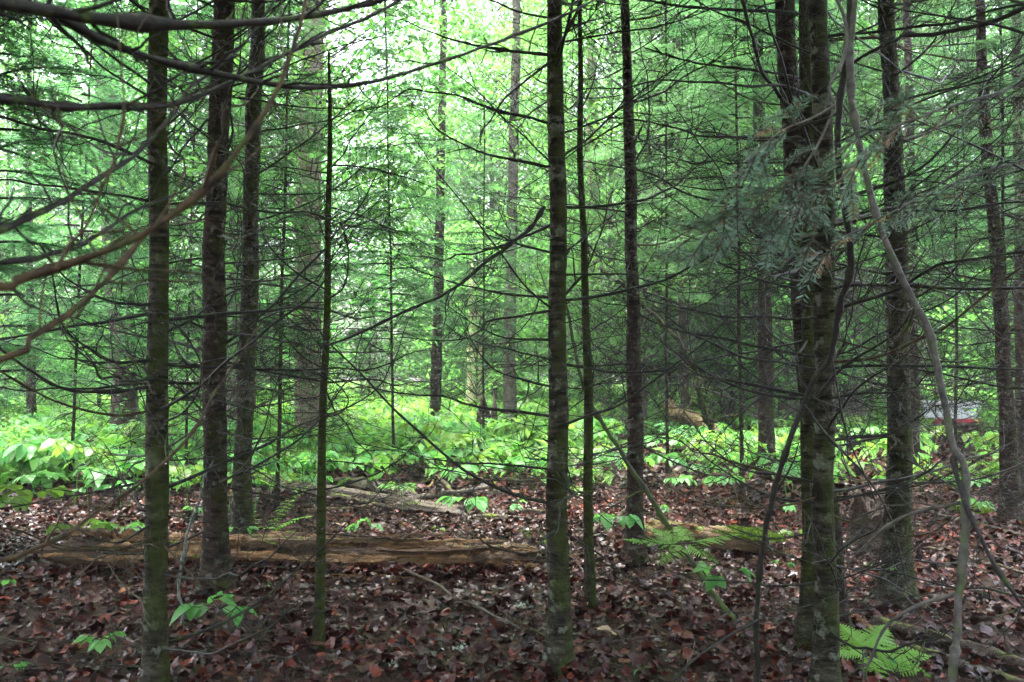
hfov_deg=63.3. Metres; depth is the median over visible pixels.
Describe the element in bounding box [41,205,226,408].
leafy sapling
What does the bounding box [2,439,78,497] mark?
woodland herb
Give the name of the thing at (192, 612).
woodland herb
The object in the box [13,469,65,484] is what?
woodland herb
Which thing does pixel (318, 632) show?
fir sapling
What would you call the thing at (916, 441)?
fir tree
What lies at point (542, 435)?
woodland herb
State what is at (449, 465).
fallen branch
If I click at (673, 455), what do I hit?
woodland herb
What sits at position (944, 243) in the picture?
broadleaf tree
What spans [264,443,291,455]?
woodland herb
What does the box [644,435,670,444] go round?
woodland herb
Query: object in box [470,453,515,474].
woodland herb
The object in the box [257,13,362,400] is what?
conifer tree
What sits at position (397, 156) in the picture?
fir tree
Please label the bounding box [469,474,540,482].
fallen branch
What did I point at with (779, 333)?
maple tree
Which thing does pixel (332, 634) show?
leaf drift
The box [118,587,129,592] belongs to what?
fallen leaf
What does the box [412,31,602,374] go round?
broadleaf tree
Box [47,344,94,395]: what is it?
leafy sapling
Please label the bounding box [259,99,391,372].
broadleaf tree
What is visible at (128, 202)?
broadleaf tree
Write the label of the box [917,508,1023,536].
fallen branch
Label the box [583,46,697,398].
broadleaf tree
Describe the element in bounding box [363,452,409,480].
woodland herb
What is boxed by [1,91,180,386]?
broadleaf tree
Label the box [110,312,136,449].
broken snag
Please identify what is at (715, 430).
woodland herb
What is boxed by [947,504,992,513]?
moss mound
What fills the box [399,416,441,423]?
woodland herb
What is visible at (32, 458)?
woodland herb
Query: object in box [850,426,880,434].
woodland herb
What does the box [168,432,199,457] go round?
woodland herb
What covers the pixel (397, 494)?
fallen branch
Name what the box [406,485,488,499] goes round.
fallen branch
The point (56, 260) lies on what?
broadleaf tree
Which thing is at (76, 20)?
fir tree
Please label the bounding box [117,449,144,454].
woodland herb
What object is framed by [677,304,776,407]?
leafy sapling
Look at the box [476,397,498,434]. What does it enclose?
jagged stump
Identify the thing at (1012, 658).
fallen branch
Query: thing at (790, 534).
woodland herb
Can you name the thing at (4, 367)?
leafy sapling
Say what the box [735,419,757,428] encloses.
woodland herb
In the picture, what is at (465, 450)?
woodland herb
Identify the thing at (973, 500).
woodland herb
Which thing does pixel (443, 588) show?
fallen branch
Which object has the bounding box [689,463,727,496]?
woodland herb
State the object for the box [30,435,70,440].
woodland herb
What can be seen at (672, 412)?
fallen branch
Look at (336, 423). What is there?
woodland herb
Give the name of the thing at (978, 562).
fallen branch
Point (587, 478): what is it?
fir sapling
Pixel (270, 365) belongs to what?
leafy sapling
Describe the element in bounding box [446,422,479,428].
woodland herb
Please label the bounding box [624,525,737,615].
fern
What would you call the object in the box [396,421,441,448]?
woodland herb
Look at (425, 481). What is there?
fallen branch
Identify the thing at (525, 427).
woodland herb
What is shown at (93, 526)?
woodland herb
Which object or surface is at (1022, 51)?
fir tree
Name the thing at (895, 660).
fern
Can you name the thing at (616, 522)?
fallen branch
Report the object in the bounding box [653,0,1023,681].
fir tree
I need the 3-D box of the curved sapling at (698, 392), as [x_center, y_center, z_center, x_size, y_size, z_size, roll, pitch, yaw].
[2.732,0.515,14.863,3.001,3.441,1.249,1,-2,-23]
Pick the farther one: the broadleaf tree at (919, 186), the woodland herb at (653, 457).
the broadleaf tree at (919, 186)
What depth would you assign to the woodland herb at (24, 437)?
13.89 m
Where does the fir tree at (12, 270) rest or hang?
on the ground at (708, 666)
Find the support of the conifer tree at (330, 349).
on the ground at (708, 666)
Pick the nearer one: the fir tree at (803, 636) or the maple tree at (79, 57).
the fir tree at (803, 636)
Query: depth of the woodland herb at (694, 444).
12.31 m
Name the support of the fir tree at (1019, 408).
on the ground at (708, 666)
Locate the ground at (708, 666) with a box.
[0,378,1023,681]
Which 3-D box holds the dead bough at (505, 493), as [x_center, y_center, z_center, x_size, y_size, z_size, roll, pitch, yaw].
[0.014,1.849,10.324,0.979,0.623,0.411,14,42,19]
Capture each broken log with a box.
[333,477,418,495]
[393,499,467,517]
[472,514,576,523]
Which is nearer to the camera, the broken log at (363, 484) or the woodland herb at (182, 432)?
the broken log at (363, 484)
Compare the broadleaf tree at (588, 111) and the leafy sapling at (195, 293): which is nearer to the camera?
the leafy sapling at (195, 293)
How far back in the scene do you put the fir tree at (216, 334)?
5.74 m
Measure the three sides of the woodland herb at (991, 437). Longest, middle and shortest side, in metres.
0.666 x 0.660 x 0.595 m
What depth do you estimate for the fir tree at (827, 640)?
3.87 m
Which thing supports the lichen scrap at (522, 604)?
on the ground at (708, 666)
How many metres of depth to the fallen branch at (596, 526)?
8.00 m
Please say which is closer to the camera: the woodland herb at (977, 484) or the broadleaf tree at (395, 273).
the woodland herb at (977, 484)
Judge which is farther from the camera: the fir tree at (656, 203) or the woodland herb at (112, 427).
the woodland herb at (112, 427)
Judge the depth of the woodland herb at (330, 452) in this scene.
10.78 m
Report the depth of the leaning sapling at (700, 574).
5.81 m
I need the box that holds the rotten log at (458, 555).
[38,527,544,582]
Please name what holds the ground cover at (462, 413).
on the ground at (708, 666)
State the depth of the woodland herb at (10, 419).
17.33 m
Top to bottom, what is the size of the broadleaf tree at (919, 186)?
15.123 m
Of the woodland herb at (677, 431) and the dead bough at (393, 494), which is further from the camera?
the woodland herb at (677, 431)
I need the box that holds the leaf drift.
[16,465,1022,681]
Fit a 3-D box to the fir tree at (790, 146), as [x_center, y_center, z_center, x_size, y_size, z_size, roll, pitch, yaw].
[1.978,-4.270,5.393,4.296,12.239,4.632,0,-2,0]
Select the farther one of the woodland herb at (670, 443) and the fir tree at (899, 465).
the woodland herb at (670, 443)
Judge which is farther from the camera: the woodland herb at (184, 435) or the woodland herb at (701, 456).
the woodland herb at (184, 435)
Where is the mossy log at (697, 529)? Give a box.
[644,519,793,554]
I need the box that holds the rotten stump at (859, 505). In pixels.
[846,489,883,554]
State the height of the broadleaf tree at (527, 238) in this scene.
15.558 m
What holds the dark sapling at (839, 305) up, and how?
on the ground at (708, 666)
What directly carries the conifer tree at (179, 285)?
on the ground at (708, 666)
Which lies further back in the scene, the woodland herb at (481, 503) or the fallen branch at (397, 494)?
the fallen branch at (397, 494)
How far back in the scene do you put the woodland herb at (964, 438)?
11.92 m
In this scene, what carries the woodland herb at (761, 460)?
on the ground at (708, 666)
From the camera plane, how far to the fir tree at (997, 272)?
8.70 m
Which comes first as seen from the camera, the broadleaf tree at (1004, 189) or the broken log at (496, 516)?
the broken log at (496, 516)
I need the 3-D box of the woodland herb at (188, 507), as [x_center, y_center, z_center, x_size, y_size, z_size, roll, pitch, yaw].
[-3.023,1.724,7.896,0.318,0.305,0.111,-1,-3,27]
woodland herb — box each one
[0,416,37,422]
[0,428,21,436]
[0,441,19,447]
[0,449,26,490]
[0,484,79,557]
[0,579,15,585]
[0,661,32,678]
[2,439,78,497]
[11,414,41,418]
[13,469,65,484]
[15,417,54,424]
[15,450,50,472]
[20,433,52,439]
[22,461,63,489]
[24,424,60,432]
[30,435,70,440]
[32,421,63,430]
[38,438,117,505]
[43,416,78,425]
[44,518,121,536]
[52,431,65,435]
[60,452,104,481]
[71,631,126,658]
[72,463,140,497]
[72,484,97,508]
[75,431,120,443]
[89,519,144,535]
[94,480,140,507]
[103,453,144,499]
[106,424,130,431]
[106,465,145,491]
[109,448,144,494]
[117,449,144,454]
[122,421,144,446]
[125,432,144,446]
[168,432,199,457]
[168,434,199,439]
[169,449,193,458]
[169,464,202,505]
[169,478,190,500]
[169,591,257,626]
[171,429,201,436]
[182,506,202,531]
[202,472,257,513]
[227,423,262,428]
[229,526,257,533]
[232,456,285,513]
[252,437,295,467]
[254,430,273,439]
[254,472,296,499]
[261,442,296,450]
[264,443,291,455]
[275,428,314,471]
[280,448,313,477]
[281,427,327,444]
[288,454,310,474]
[293,462,333,471]
[295,454,340,466]
[299,450,339,484]
[299,475,332,498]
[326,438,362,456]
[326,460,363,483]
[329,420,343,428]
[341,452,371,471]
[345,518,382,532]
[356,427,381,433]
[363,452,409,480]
[366,442,394,449]
[372,450,410,479]
[377,483,415,511]
[381,482,414,491]
[382,427,434,435]
[391,459,418,480]
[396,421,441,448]
[396,451,436,463]
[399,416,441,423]
[422,448,464,465]
[425,438,471,475]
[429,465,479,482]
[430,435,441,441]
[436,495,488,523]
[439,433,485,464]
[442,426,485,454]
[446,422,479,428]
[463,444,507,471]
[465,432,492,438]
[465,435,504,447]
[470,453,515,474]
[480,459,536,487]
[500,424,542,431]
[508,456,546,478]
[509,498,526,533]
[534,434,571,438]
[568,429,583,441]
[572,432,606,439]
[572,485,582,519]
[574,444,610,454]
[582,417,618,444]
[593,454,623,468]
[593,512,643,573]
[595,449,626,474]
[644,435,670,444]
[644,438,685,446]
[644,452,664,464]
[644,452,688,491]
[654,422,691,451]
[659,504,668,525]
[664,475,696,484]
[685,451,723,473]
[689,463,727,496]
[690,439,730,471]
[693,561,755,611]
[698,426,728,433]
[704,476,744,500]
[722,442,753,465]
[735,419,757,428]
[742,446,800,510]
[771,560,795,601]
[775,427,799,441]
[779,529,801,571]
[783,503,796,560]
[838,415,864,441]
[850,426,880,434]
[865,563,895,599]
[878,471,928,480]
[913,463,944,493]
[928,425,987,444]
[943,475,990,486]
[957,497,995,526]
[958,460,998,467]
[986,434,998,442]
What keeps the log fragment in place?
on the ground at (708, 666)
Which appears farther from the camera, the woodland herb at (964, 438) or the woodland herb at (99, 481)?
the woodland herb at (964, 438)
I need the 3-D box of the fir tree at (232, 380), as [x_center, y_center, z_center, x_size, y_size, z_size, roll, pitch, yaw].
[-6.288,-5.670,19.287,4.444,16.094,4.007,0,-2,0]
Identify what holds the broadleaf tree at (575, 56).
on the ground at (708, 666)
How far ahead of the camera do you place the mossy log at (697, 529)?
7.26 m
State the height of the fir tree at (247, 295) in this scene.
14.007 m
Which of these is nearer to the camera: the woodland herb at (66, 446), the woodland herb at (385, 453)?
the woodland herb at (66, 446)
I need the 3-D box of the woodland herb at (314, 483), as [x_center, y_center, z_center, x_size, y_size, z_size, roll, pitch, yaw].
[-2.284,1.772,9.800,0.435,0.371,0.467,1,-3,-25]
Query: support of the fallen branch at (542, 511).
on the ground at (708, 666)
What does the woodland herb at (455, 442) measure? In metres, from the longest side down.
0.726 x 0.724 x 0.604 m
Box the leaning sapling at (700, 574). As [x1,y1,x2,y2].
[566,304,734,621]
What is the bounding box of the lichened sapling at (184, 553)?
[177,456,213,626]
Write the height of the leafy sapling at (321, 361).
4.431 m
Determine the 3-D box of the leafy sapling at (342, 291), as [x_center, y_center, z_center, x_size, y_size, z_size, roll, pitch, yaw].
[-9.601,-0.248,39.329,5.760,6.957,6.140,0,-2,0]
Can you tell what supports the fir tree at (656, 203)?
on the ground at (708, 666)
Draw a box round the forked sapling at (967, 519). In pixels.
[832,0,1023,681]
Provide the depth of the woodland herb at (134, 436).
14.33 m
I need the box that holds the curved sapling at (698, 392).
[600,268,754,446]
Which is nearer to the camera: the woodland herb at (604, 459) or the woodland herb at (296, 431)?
the woodland herb at (604, 459)
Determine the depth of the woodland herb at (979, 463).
10.85 m
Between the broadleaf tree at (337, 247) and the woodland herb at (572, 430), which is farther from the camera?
the broadleaf tree at (337, 247)
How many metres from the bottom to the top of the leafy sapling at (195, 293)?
5.866 m
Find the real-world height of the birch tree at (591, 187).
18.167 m
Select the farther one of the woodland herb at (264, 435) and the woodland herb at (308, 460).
the woodland herb at (264, 435)
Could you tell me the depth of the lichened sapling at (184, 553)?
5.15 m
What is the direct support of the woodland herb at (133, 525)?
on the ground at (708, 666)
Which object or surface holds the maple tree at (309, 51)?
on the ground at (708, 666)
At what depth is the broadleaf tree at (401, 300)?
61.24 m
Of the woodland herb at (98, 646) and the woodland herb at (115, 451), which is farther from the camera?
the woodland herb at (115, 451)
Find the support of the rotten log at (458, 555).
on the ground at (708, 666)
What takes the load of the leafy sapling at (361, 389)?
on the ground at (708, 666)
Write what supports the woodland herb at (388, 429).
on the ground at (708, 666)
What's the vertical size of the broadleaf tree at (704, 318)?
15.121 m
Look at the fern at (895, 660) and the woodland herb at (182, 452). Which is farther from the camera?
the woodland herb at (182, 452)
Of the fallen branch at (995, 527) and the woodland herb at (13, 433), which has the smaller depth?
the fallen branch at (995, 527)
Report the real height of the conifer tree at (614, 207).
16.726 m
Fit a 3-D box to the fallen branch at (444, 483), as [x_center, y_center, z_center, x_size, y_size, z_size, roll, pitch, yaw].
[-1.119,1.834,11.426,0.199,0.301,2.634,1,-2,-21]
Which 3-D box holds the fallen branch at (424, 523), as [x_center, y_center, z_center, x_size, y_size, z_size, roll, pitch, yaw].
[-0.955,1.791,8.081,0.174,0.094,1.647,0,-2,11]
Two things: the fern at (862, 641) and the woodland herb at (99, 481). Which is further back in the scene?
the woodland herb at (99, 481)
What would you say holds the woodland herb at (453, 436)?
on the ground at (708, 666)
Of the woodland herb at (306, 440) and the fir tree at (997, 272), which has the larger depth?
the woodland herb at (306, 440)
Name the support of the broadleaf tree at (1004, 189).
on the ground at (708, 666)
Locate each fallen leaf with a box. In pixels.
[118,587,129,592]
[571,601,588,606]
[595,625,616,634]
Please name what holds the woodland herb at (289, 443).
on the ground at (708, 666)
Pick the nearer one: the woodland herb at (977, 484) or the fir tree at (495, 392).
the woodland herb at (977, 484)
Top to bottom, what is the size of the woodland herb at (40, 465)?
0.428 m
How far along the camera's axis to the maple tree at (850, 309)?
22.63 m
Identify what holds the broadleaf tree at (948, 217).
on the ground at (708, 666)
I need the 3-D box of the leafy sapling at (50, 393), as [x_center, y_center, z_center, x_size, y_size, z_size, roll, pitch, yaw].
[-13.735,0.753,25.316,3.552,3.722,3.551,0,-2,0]
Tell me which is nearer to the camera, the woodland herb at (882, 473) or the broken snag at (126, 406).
the woodland herb at (882, 473)
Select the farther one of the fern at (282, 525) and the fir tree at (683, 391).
the fir tree at (683, 391)
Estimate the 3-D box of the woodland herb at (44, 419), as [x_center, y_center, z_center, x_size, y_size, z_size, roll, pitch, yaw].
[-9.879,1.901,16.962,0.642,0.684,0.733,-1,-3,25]
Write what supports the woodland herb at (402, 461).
on the ground at (708, 666)
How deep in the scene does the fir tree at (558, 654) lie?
4.24 m
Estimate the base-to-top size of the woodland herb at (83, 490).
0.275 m
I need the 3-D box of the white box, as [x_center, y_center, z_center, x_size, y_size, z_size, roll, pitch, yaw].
[13.229,2.159,25.334,1.760,0.660,0.860,0,-2,0]
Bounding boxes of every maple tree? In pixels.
[0,0,289,422]
[63,0,545,440]
[639,0,965,427]
[720,0,1008,431]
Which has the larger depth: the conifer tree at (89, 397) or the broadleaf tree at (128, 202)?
the broadleaf tree at (128, 202)
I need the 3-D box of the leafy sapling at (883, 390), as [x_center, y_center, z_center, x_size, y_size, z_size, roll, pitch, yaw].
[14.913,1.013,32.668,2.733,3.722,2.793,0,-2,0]
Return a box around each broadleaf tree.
[0,0,174,403]
[0,21,96,369]
[0,152,23,392]
[0,163,89,395]
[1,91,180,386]
[2,0,487,414]
[2,158,107,381]
[50,33,203,370]
[73,0,379,374]
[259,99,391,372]
[284,88,457,391]
[324,29,541,392]
[353,0,625,394]
[356,227,425,380]
[366,97,502,376]
[370,175,453,383]
[375,107,525,391]
[399,0,650,394]
[399,141,504,385]
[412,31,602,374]
[444,105,612,377]
[447,0,654,382]
[447,0,751,424]
[449,0,837,433]
[493,0,775,388]
[526,143,638,397]
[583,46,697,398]
[590,0,798,411]
[591,21,777,419]
[593,0,905,430]
[684,0,929,359]
[738,0,1021,397]
[768,0,1014,406]
[769,5,988,403]
[770,0,1014,397]
[860,7,1013,380]
[867,0,1014,386]
[952,4,1014,398]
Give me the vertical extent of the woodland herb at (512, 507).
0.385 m
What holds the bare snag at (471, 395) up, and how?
on the ground at (708, 666)
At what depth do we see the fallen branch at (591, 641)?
4.70 m
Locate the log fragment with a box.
[769,539,791,547]
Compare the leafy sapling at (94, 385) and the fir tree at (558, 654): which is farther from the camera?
the leafy sapling at (94, 385)
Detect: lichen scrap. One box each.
[441,642,471,650]
[507,601,529,607]
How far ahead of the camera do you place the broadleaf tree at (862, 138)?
32.54 m
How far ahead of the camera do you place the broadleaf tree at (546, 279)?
20.68 m
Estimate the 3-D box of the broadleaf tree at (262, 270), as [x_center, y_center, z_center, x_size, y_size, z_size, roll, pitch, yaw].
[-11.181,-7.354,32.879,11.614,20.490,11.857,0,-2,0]
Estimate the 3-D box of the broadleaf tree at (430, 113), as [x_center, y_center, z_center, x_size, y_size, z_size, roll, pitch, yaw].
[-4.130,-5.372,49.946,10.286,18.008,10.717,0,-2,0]
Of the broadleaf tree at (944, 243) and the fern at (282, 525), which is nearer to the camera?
the fern at (282, 525)
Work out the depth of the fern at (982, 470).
12.10 m
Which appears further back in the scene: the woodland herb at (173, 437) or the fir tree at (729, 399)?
the fir tree at (729, 399)
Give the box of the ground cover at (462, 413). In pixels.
[0,378,1014,491]
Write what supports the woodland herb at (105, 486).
on the ground at (708, 666)
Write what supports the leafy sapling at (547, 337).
on the ground at (708, 666)
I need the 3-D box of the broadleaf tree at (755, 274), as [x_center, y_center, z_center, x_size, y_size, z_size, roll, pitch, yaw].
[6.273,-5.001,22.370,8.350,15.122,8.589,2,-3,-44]
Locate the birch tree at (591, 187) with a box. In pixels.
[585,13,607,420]
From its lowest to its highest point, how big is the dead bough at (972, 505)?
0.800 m
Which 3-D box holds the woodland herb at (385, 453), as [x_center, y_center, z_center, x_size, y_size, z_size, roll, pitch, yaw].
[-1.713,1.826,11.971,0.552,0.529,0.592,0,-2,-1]
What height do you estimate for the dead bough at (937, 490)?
1.204 m
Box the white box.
[920,400,981,422]
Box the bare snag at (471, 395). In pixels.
[466,264,485,402]
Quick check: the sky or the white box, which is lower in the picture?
the white box
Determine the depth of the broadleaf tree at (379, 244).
42.06 m
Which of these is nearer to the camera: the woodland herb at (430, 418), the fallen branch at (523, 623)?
the fallen branch at (523, 623)
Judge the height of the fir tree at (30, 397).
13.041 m
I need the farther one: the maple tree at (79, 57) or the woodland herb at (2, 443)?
the maple tree at (79, 57)
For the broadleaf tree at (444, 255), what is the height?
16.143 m
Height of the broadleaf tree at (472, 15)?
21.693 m
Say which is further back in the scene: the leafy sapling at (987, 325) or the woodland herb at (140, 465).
the leafy sapling at (987, 325)
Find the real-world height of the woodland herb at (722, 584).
0.367 m
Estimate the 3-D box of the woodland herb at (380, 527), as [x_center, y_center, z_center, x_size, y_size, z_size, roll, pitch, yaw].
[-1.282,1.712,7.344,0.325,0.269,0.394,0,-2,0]
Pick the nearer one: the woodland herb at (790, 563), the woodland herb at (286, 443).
the woodland herb at (790, 563)
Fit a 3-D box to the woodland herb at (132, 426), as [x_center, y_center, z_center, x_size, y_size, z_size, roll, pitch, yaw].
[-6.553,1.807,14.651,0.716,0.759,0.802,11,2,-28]
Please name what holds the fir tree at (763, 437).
on the ground at (708, 666)
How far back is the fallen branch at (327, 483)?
11.39 m
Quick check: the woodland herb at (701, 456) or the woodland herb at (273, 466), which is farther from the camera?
the woodland herb at (701, 456)
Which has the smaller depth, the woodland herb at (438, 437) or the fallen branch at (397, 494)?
the fallen branch at (397, 494)
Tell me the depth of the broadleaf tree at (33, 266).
47.16 m
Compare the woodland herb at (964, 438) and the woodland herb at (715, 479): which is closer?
the woodland herb at (715, 479)
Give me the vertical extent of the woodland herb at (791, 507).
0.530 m
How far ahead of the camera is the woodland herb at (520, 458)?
11.31 m
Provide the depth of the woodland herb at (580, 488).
8.22 m
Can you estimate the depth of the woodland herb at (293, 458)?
11.47 m
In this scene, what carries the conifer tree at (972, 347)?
on the ground at (708, 666)
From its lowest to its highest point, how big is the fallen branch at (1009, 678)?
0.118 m
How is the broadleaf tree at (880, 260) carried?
on the ground at (708, 666)
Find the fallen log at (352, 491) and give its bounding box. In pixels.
[170,463,466,511]
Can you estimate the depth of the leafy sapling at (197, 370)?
28.52 m
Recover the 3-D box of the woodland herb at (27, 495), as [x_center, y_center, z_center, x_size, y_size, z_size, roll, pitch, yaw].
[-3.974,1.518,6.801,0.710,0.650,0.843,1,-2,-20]
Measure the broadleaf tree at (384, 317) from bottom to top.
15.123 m
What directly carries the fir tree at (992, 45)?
on the ground at (708, 666)
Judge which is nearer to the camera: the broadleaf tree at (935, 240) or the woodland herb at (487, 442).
the woodland herb at (487, 442)
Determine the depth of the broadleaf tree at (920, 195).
26.40 m
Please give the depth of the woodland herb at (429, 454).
11.97 m
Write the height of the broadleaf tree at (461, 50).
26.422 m
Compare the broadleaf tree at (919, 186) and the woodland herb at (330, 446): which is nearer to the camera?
the woodland herb at (330, 446)
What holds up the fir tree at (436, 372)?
on the ground at (708, 666)
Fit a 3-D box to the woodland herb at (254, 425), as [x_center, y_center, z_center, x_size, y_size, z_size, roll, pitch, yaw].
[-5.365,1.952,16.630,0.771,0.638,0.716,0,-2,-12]
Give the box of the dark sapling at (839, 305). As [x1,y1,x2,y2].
[670,0,917,681]
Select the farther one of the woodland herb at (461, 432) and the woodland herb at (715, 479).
the woodland herb at (461, 432)
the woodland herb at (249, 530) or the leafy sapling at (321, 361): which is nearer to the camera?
the woodland herb at (249, 530)
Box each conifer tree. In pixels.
[39,32,144,407]
[171,127,263,380]
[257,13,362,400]
[321,257,351,387]
[345,233,405,389]
[568,0,789,430]
[918,0,1023,382]
[951,153,1014,392]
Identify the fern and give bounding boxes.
[253,483,312,532]
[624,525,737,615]
[840,624,932,681]
[890,650,898,666]
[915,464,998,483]
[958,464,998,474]
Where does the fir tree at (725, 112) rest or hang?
on the ground at (708, 666)
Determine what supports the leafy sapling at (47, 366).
on the ground at (708, 666)
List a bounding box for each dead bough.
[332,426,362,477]
[377,478,411,509]
[391,453,414,482]
[421,479,473,488]
[473,475,544,498]
[498,460,578,505]
[912,456,1023,536]
[913,455,959,500]
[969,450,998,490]
[972,467,1023,505]
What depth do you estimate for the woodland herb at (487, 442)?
12.93 m
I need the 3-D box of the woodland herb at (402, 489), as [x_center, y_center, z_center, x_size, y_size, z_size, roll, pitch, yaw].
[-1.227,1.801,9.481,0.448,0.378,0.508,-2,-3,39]
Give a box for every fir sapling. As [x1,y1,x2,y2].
[183,51,484,650]
[464,0,747,611]
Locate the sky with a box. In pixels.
[0,0,1010,377]
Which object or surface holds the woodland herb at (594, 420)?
on the ground at (708, 666)
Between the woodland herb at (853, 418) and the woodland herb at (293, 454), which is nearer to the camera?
the woodland herb at (293, 454)
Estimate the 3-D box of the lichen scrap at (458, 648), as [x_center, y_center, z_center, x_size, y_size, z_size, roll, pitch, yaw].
[-0.297,1.652,4.483,0.174,0.038,0.091,0,-2,0]
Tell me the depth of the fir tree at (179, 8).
14.02 m
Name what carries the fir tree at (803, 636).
on the ground at (708, 666)
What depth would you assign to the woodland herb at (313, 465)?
11.15 m
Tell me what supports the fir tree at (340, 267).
on the ground at (708, 666)
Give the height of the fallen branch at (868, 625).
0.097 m
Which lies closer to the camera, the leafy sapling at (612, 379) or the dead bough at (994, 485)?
the dead bough at (994, 485)
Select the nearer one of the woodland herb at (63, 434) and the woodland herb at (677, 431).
the woodland herb at (677, 431)
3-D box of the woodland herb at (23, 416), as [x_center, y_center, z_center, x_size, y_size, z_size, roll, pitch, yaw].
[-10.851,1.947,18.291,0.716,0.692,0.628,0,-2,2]
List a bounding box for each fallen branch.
[93,636,141,653]
[280,479,341,493]
[304,496,400,513]
[329,492,393,510]
[361,476,418,507]
[373,479,431,491]
[402,567,518,626]
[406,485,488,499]
[409,515,443,532]
[413,458,460,496]
[425,457,461,487]
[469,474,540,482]
[505,597,545,636]
[516,500,545,513]
[573,626,652,646]
[577,506,625,539]
[579,519,618,542]
[663,398,756,463]
[850,611,892,638]
[870,615,1023,674]
[896,642,1023,681]
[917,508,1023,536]
[926,532,1023,574]
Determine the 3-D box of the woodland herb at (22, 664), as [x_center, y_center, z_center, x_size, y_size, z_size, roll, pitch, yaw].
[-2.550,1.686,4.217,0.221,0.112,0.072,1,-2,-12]
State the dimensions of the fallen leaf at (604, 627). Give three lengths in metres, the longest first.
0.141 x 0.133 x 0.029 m
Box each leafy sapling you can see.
[0,216,83,396]
[0,281,60,438]
[0,307,95,411]
[0,309,110,412]
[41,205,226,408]
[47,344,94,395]
[62,128,362,440]
[68,243,181,395]
[136,297,202,395]
[138,275,262,412]
[256,302,290,385]
[261,273,362,387]
[267,301,362,406]
[338,341,387,393]
[389,213,548,402]
[403,273,497,395]
[516,252,614,413]
[567,284,711,422]
[574,343,625,402]
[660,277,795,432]
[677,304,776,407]
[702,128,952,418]
[867,347,921,405]
[918,235,1015,441]
[933,248,1015,398]
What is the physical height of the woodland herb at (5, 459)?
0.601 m
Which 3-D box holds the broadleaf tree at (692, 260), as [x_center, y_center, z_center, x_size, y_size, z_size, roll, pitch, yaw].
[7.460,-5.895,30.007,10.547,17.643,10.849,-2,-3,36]
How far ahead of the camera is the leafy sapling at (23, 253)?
26.18 m
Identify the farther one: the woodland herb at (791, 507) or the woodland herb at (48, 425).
the woodland herb at (48, 425)
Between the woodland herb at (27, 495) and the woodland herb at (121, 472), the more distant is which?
the woodland herb at (121, 472)
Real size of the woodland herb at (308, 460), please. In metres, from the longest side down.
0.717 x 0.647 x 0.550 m
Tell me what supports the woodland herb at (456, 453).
on the ground at (708, 666)
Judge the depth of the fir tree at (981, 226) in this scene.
12.09 m
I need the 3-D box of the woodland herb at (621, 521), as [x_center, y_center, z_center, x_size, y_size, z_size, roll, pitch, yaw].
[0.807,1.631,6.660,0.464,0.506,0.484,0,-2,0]
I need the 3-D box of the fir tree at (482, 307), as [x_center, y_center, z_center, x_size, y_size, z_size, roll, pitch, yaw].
[-0.509,-1.404,16.518,2.502,7.471,2.537,0,-2,0]
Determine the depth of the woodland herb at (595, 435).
15.31 m
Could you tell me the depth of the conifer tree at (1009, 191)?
17.29 m
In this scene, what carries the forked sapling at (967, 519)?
on the ground at (708, 666)
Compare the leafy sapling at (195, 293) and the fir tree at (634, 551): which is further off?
the leafy sapling at (195, 293)
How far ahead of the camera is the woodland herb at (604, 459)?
11.46 m
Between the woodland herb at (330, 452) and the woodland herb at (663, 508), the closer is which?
the woodland herb at (663, 508)
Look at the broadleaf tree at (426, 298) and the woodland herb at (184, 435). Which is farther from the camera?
the broadleaf tree at (426, 298)
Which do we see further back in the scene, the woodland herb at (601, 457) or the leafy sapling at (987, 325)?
the leafy sapling at (987, 325)
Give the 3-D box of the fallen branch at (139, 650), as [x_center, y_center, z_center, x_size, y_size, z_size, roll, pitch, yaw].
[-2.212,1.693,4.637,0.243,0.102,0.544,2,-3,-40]
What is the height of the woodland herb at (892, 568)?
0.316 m
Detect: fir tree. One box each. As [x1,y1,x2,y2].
[0,0,147,499]
[0,0,202,479]
[0,0,471,681]
[0,0,489,599]
[0,0,593,562]
[0,10,140,166]
[0,25,101,421]
[57,0,425,534]
[73,0,296,464]
[142,0,326,424]
[145,0,390,509]
[272,0,797,681]
[310,1,478,466]
[399,1,478,421]
[429,0,790,568]
[429,87,546,439]
[453,0,547,422]
[463,113,520,400]
[555,0,1023,681]
[583,0,761,477]
[591,0,1023,652]
[600,0,1023,628]
[634,0,734,437]
[634,0,876,481]
[637,0,842,503]
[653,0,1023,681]
[654,0,1023,611]
[703,31,755,429]
[795,0,1023,527]
[836,0,997,467]
[864,0,1023,467]
[872,3,1023,495]
[903,0,1023,495]
[947,11,1023,353]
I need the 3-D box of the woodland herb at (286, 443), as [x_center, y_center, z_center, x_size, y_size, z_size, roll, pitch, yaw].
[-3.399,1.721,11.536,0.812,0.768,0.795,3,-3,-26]
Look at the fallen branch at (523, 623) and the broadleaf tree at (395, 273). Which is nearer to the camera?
the fallen branch at (523, 623)

